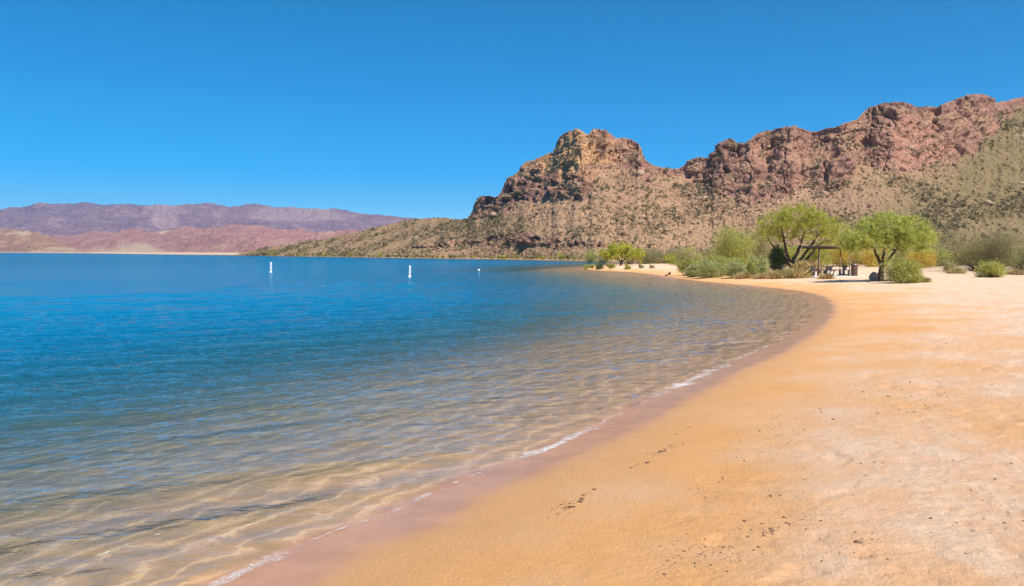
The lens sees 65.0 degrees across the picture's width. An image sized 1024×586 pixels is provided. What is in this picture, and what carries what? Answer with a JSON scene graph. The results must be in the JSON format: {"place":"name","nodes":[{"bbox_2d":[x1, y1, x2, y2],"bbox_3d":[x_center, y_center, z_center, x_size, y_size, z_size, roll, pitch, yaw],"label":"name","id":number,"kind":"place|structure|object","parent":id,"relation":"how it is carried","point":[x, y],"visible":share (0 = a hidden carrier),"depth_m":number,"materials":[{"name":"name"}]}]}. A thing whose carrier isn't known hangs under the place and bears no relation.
{"place":"outdoors","nodes":[
{"label":"outdoors","id":0,"kind":"place"},
{"bbox_2d":[0,228,89,251],"bbox_3d":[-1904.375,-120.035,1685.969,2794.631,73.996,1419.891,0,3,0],"label":"tan headland","id":1,"kind":"structure","parent":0,"point":[13,240],"depth_m":1260.68,"materials":[{"name":"beige stone"}]},
{"bbox_2d":[51,224,359,252],"bbox_3d":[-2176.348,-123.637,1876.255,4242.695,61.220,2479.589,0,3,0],"label":"red foothills","id":2,"kind":"structure","parent":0,"point":[237,238],"depth_m":1146.44,"materials":[{"name":"stone"}]},
{"bbox_2d":[0,202,413,235],"bbox_3d":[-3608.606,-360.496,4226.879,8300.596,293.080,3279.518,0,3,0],"label":"purple range","id":3,"kind":"structure","parent":0,"point":[67,219],"depth_m":3866.47,"materials":[{"name":"purple stone"}]},
{"bbox_2d":[0,253,816,584],"bbox_3d":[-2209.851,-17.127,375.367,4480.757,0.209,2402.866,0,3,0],"label":"water","id":4,"kind":"structure","parent":0,"point":[60,307],"depth_m":32.12,"materials":[{"name":"blue liquid"}]},
{"bbox_2d":[106,338,780,585],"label":"foam","id":5,"kind":"object","parent":4,"relation":"on","point":[677,386],"visible":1,"depth_m":10.45,"materials":[{"name":"white"}]},
{"bbox_2d":[0,252,1023,585],"bbox_3d":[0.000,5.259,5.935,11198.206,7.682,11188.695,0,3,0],"label":"ground","id":6,"kind":"structure","parent":0,"point":[482,520],"depth_m":10.19,"materials":[{"name":"beige sand"}]},
{"bbox_2d":[580,248,599,263],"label":"spit bush","id":7,"kind":"object","parent":6,"relation":"on","point":[590,256],"visible":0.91,"depth_m":192.08,"materials":[{"name":"green plant"}]},
{"bbox_2d":[595,262,603,269],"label":"bush","id":8,"kind":"object","parent":6,"relation":"on","point":[599,267],"visible":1,"depth_m":106.53,"materials":[{"name":"green plant"}]},
{"bbox_2d":[592,249,613,263],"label":"spit bush","id":9,"kind":"object","parent":6,"relation":"on","point":[602,261],"visible":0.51,"depth_m":184.74,"materials":[{"name":"green plant"}]},
{"bbox_2d":[596,240,647,265],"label":"lime tree","id":10,"kind":"object","parent":6,"relation":"on","point":[612,251],"visible":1,"depth_m":120.19,"materials":[{"name":"green plant"}]},
{"bbox_2d":[624,263,630,269],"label":"bush","id":11,"kind":"object","parent":6,"relation":"on","point":[626,266],"visible":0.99,"depth_m":101.88,"materials":[{"name":"green plant"}]},
{"bbox_2d":[624,250,649,263],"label":"background bush","id":12,"kind":"object","parent":6,"relation":"on","point":[632,261],"visible":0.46,"depth_m":130.61,"materials":[{"name":"green plant"}]},
{"bbox_2d":[641,247,664,263],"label":"background bush","id":13,"kind":"object","parent":6,"relation":"on","point":[655,257],"visible":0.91,"depth_m":128.81,"materials":[{"name":"green plant"}]},
{"bbox_2d":[664,245,686,263],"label":"spit bush","id":14,"kind":"object","parent":6,"relation":"on","point":[671,252],"visible":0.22,"depth_m":127.61,"materials":[{"name":"green plant"}]},
{"bbox_2d":[661,245,695,264],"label":"background bush","id":15,"kind":"object","parent":6,"relation":"on","point":[672,257],"visible":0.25,"depth_m":118.98,"materials":[{"name":"green plant"}]},
{"bbox_2d":[673,246,700,264],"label":"bush","id":16,"kind":"object","parent":6,"relation":"on","point":[683,254],"visible":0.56,"depth_m":111.75,"materials":[{"name":"green plant"}]},
{"bbox_2d":[675,257,698,275],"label":"bush","id":17,"kind":"object","parent":6,"relation":"on","point":[686,261],"visible":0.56,"depth_m":78.22,"materials":[{"name":"green plant"}]},
{"bbox_2d":[684,261,701,276],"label":"bush","id":18,"kind":"object","parent":6,"relation":"on","point":[691,271],"visible":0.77,"depth_m":74.17,"materials":[{"name":"green plant"}]},
{"bbox_2d":[694,243,717,263],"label":"background bush","id":19,"kind":"object","parent":6,"relation":"on","point":[703,253],"visible":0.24,"depth_m":128.53,"materials":[{"name":"green plant"}]},
{"bbox_2d":[701,254,717,260],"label":"background bush","id":20,"kind":"object","parent":6,"relation":"on","point":[709,257],"visible":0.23,"depth_m":119.75,"materials":[{"name":"green plant"}]},
{"bbox_2d":[695,256,727,277],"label":"bush","id":21,"kind":"object","parent":6,"relation":"on","point":[707,269],"visible":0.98,"depth_m":70.86,"materials":[{"name":"green plant"}]},
{"bbox_2d":[706,252,745,275],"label":"bush","id":22,"kind":"object","parent":6,"relation":"on","point":[730,259],"visible":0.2,"depth_m":73.39,"materials":[{"name":"green plant"}]},
{"bbox_2d":[701,220,761,264],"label":"tall bush","id":23,"kind":"object","parent":6,"relation":"on","point":[731,245],"visible":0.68,"depth_m":87.76,"materials":[{"name":"green plant"}]},
{"bbox_2d":[721,260,747,278],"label":"bush","id":24,"kind":"object","parent":6,"relation":"on","point":[735,266],"visible":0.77,"depth_m":67.64,"materials":[{"name":"green plant"}]},
{"bbox_2d":[733,271,753,278],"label":"dry grass clump","id":25,"kind":"object","parent":6,"relation":"on","point":[744,275],"visible":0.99,"depth_m":66.33,"materials":[{"name":"beige plant"}]},
{"bbox_2d":[744,259,758,276],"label":"bush","id":26,"kind":"object","parent":6,"relation":"on","point":[751,266],"visible":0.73,"depth_m":68.24,"materials":[{"name":"green plant"}]},
{"bbox_2d":[746,252,769,271],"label":"bush","id":27,"kind":"object","parent":6,"relation":"on","point":[758,263],"visible":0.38,"depth_m":73.09,"materials":[{"name":"green plant"}]},
{"bbox_2d":[752,273,767,278],"bbox_3d":[20.179,-1.391,65.115,1.637,0.530,1.508,0,3,0],"label":"dry grass clump","id":28,"kind":"object","parent":6,"relation":"on","point":[761,276],"visible":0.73,"depth_m":64.75,"materials":[{"name":"beige plant"}]},
{"bbox_2d":[753,265,768,274],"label":"bush","id":29,"kind":"object","parent":6,"relation":"on","point":[761,270],"visible":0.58,"depth_m":67.97,"materials":[{"name":"green plant"}]},
{"bbox_2d":[743,227,779,263],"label":"leaning bush","id":30,"kind":"object","parent":6,"relation":"on","point":[762,251],"visible":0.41,"depth_m":94.40,"materials":[{"name":"green plant"}]},
{"bbox_2d":[758,269,791,278],"bbox_3d":[21.480,-1.573,65.034,2.856,0.827,2.782,2,4,33],"label":"dry grass clump","id":31,"kind":"object","parent":6,"relation":"on","point":[776,274],"visible":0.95,"depth_m":64.40,"materials":[{"name":"beige plant"}]},
{"bbox_2d":[766,245,787,270],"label":"dark bush","id":32,"kind":"object","parent":6,"relation":"on","point":[776,256],"visible":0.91,"depth_m":77.99,"materials":[{"name":"green plant"}]},
{"bbox_2d":[547,341,1023,539],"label":"beach debris","id":33,"kind":"object","parent":6,"relation":"on","point":[581,500],"visible":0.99,"depth_m":7.87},
{"bbox_2d":[770,241,807,259],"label":"background bush","id":34,"kind":"object","parent":6,"relation":"on","point":[792,252],"visible":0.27,"depth_m":120.35,"materials":[{"name":"green plant"}]},
{"bbox_2d":[783,267,811,278],"bbox_3d":[22.689,-1.673,64.720,3.287,0.981,2.670,0,3,0],"label":"dry grass clump","id":35,"kind":"object","parent":6,"relation":"on","point":[798,273],"visible":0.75,"depth_m":64.22,"materials":[{"name":"beige plant"}]},
{"bbox_2d":[748,193,850,267],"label":"palo verde tree","id":36,"kind":"object","parent":6,"relation":"on","point":[786,220],"visible":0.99,"depth_m":76.54,"materials":[{"name":"green plant"}]},
{"bbox_2d":[788,258,825,269],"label":"dry grass clump","id":37,"kind":"object","parent":6,"relation":"on","point":[804,263],"visible":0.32,"depth_m":75.82,"materials":[{"name":"beige plant"}]},
{"bbox_2d":[807,268,825,277],"bbox_3d":[24.367,-1.683,65.418,2.368,0.831,2.174,-2,3,-29],"label":"dry grass clump","id":38,"kind":"object","parent":6,"relation":"on","point":[810,271],"visible":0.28,"depth_m":64.90,"materials":[{"name":"beige plant"}]},
{"bbox_2d":[799,240,835,269],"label":"olive bush","id":39,"kind":"object","parent":6,"relation":"on","point":[823,252],"visible":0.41,"depth_m":85.48,"materials":[{"name":"green plant"}]},
{"bbox_2d":[816,273,835,278],"bbox_3d":[24.295,-1.324,62.171,1.630,0.505,1.416,2,4,37],"label":"dry grass clump","id":40,"kind":"object","parent":6,"relation":"on","point":[825,276],"visible":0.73,"depth_m":61.86,"materials":[{"name":"beige plant"}]},
{"bbox_2d":[822,250,853,261],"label":"background bush","id":41,"kind":"object","parent":6,"relation":"on","point":[835,255],"visible":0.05,"depth_m":118.48,"materials":[{"name":"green plant"}]},
{"bbox_2d":[811,275,866,277],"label":"picnic slab","id":42,"kind":"structure","parent":6,"relation":"on","point":[841,276],"depth_m":63.96,"materials":[{"name":"concrete"}]},
{"bbox_2d":[807,266,834,275],"bbox_3d":[24.977,-1.793,65.182,1.800,0.768,1.645,0,3,0],"label":"picnic table","id":43,"kind":"object","parent":42,"relation":"on","point":[828,270],"visible":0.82,"depth_m":64.80,"materials":[{"name":"grey concrete"}]},
{"bbox_2d":[802,246,850,275],"bbox_3d":[26.134,-2.660,65.938,3.522,2.420,3.310,0,3,0],"label":"picnic shelter","id":44,"kind":"object","parent":42,"relation":"on","point":[819,247],"visible":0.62,"depth_m":64.47,"materials":[{"name":"brown wood"}]},
{"bbox_2d":[824,266,848,275],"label":"picnic table","id":45,"kind":"object","parent":42,"relation":"on","point":[844,270],"visible":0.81,"depth_m":65.45,"materials":[{"name":"grey concrete"}]},
{"bbox_2d":[851,263,857,275],"bbox_3d":[27.528,-1.880,64.627,0.544,1.000,0.544,0,3,0],"label":"trash barrel","id":46,"kind":"object","parent":42,"relation":"on","point":[854,269],"visible":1,"depth_m":64.43,"materials":[{"name":"brown paint"}]},
{"bbox_2d":[825,242,867,265],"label":"golden bush","id":47,"kind":"object","parent":6,"relation":"on","point":[844,260],"visible":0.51,"depth_m":102.56,"materials":[{"name":"yellow plant"}]},
{"bbox_2d":[848,252,866,264],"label":"background bush","id":48,"kind":"object","parent":6,"relation":"on","point":[856,261],"visible":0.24,"depth_m":112.50,"materials":[{"name":"green plant"}]},
{"bbox_2d":[869,272,877,280],"bbox_3d":[26.041,-1.197,57.823,0.710,0.682,0.567,0,3,0],"label":"boulder","id":49,"kind":"object","parent":6,"relation":"on","point":[873,276],"visible":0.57,"depth_m":57.62,"materials":[{"name":"grey stone"}]},
{"bbox_2d":[858,248,892,266],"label":"golden bush","id":50,"kind":"object","parent":6,"relation":"on","point":[871,261],"visible":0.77,"depth_m":96.91,"materials":[{"name":"yellow plant"}]},
{"bbox_2d":[831,203,945,281],"bbox_3d":[26.351,-3.514,56.333,8.106,5.586,4.732,1,3,16],"label":"mesquite tree","id":51,"kind":"object","parent":6,"relation":"on","point":[899,235],"visible":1,"depth_m":55.78,"materials":[{"name":"green plant"}]},
{"bbox_2d":[891,250,913,261],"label":"background bush","id":52,"kind":"object","parent":6,"relation":"on","point":[896,254],"visible":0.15,"depth_m":101.34,"materials":[{"name":"green plant"}]},
{"bbox_2d":[877,252,928,283],"bbox_3d":[26.054,-1.669,53.729,3.393,2.216,2.258,0,3,0],"label":"round bush","id":53,"kind":"object","parent":6,"relation":"on","point":[902,271],"visible":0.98,"depth_m":53.36,"materials":[{"name":"green plant"}]},
{"bbox_2d":[903,246,945,267],"bbox_3d":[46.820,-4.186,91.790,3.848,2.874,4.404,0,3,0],"label":"golden bush","id":54,"kind":"object","parent":6,"relation":"on","point":[923,258],"visible":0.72,"depth_m":91.28,"materials":[{"name":"yellow plant"}]},
{"bbox_2d":[920,277,931,282],"bbox_3d":[27.619,-0.880,53.773,1.020,0.374,0.944,-2,4,-38],"label":"dry grass clump","id":55,"kind":"object","parent":6,"relation":"on","point":[928,279],"visible":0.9,"depth_m":53.55,"materials":[{"name":"beige plant"}]},
{"bbox_2d":[919,236,950,253],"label":"olive bush","id":56,"kind":"object","parent":6,"relation":"on","point":[938,246],"visible":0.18,"depth_m":105.33,"materials":[{"name":"green plant"}]},
{"bbox_2d":[934,247,955,265],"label":"background bush","id":57,"kind":"object","parent":6,"relation":"on","point":[942,254],"visible":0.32,"depth_m":98.48,"materials":[{"name":"green plant"}]},
{"bbox_2d":[943,259,959,271],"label":"olive bush","id":58,"kind":"object","parent":6,"relation":"on","point":[949,264],"visible":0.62,"depth_m":74.32,"materials":[{"name":"green plant"}]},
{"bbox_2d":[944,267,966,273],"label":"dry grass clump","id":59,"kind":"object","parent":6,"relation":"on","point":[956,270],"visible":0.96,"depth_m":69.11,"materials":[{"name":"beige plant"}]},
{"bbox_2d":[949,244,983,265],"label":"background bush","id":60,"kind":"object","parent":6,"relation":"on","point":[967,258],"visible":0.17,"depth_m":103.17,"materials":[{"name":"green plant"}]},
{"bbox_2d":[929,222,1023,270],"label":"brown bush","id":61,"kind":"object","parent":6,"relation":"on","point":[997,248],"visible":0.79,"depth_m":76.32,"materials":[{"name":"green plant"}]},
{"bbox_2d":[972,256,1006,277],"bbox_3d":[36.413,-1.953,60.993,3.203,1.682,2.541,-2,4,-38],"label":"round bush","id":62,"kind":"object","parent":6,"relation":"on","point":[991,269],"visible":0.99,"depth_m":60.65,"materials":[{"name":"green plant"}]},
{"bbox_2d":[1002,243,1023,269],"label":"olive bush","id":63,"kind":"object","parent":6,"relation":"on","point":[1018,261],"visible":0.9,"depth_m":71.17,"materials":[{"name":"green plant"}]},
{"bbox_2d":[1004,269,1023,274],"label":"dry grass clump","id":64,"kind":"object","parent":6,"relation":"on","point":[1015,272],"visible":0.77,"depth_m":66.30,"materials":[{"name":"beige plant"}]},
{"bbox_2d":[0,0,1023,218],"label":"sky","id":65,"kind":"structure","parent":0,"point":[417,109],"materials":[{"name":"blue"}]},
{"bbox_2d":[229,94,1023,259],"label":"rocky hills","id":66,"kind":"structure","parent":0,"point":[755,166],"depth_m":247.90,"materials":[{"name":"brown stone"}]},
{"bbox_2d":[242,95,1023,258],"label":"hillside boulders","id":67,"kind":"object","parent":66,"relation":"on","point":[640,173],"visible":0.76,"depth_m":248.30,"materials":[{"name":"stone"}]},
{"bbox_2d":[243,96,1023,257],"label":"hillside scrub","id":68,"kind":"object","parent":66,"relation":"on","point":[779,141],"visible":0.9,"depth_m":245.86,"materials":[{"name":"green plant"}]},
{"bbox_2d":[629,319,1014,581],"bbox_3d":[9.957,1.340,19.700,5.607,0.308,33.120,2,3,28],"label":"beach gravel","id":69,"kind":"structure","parent":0,"point":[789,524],"depth_m":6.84,"materials":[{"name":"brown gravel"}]}
]}

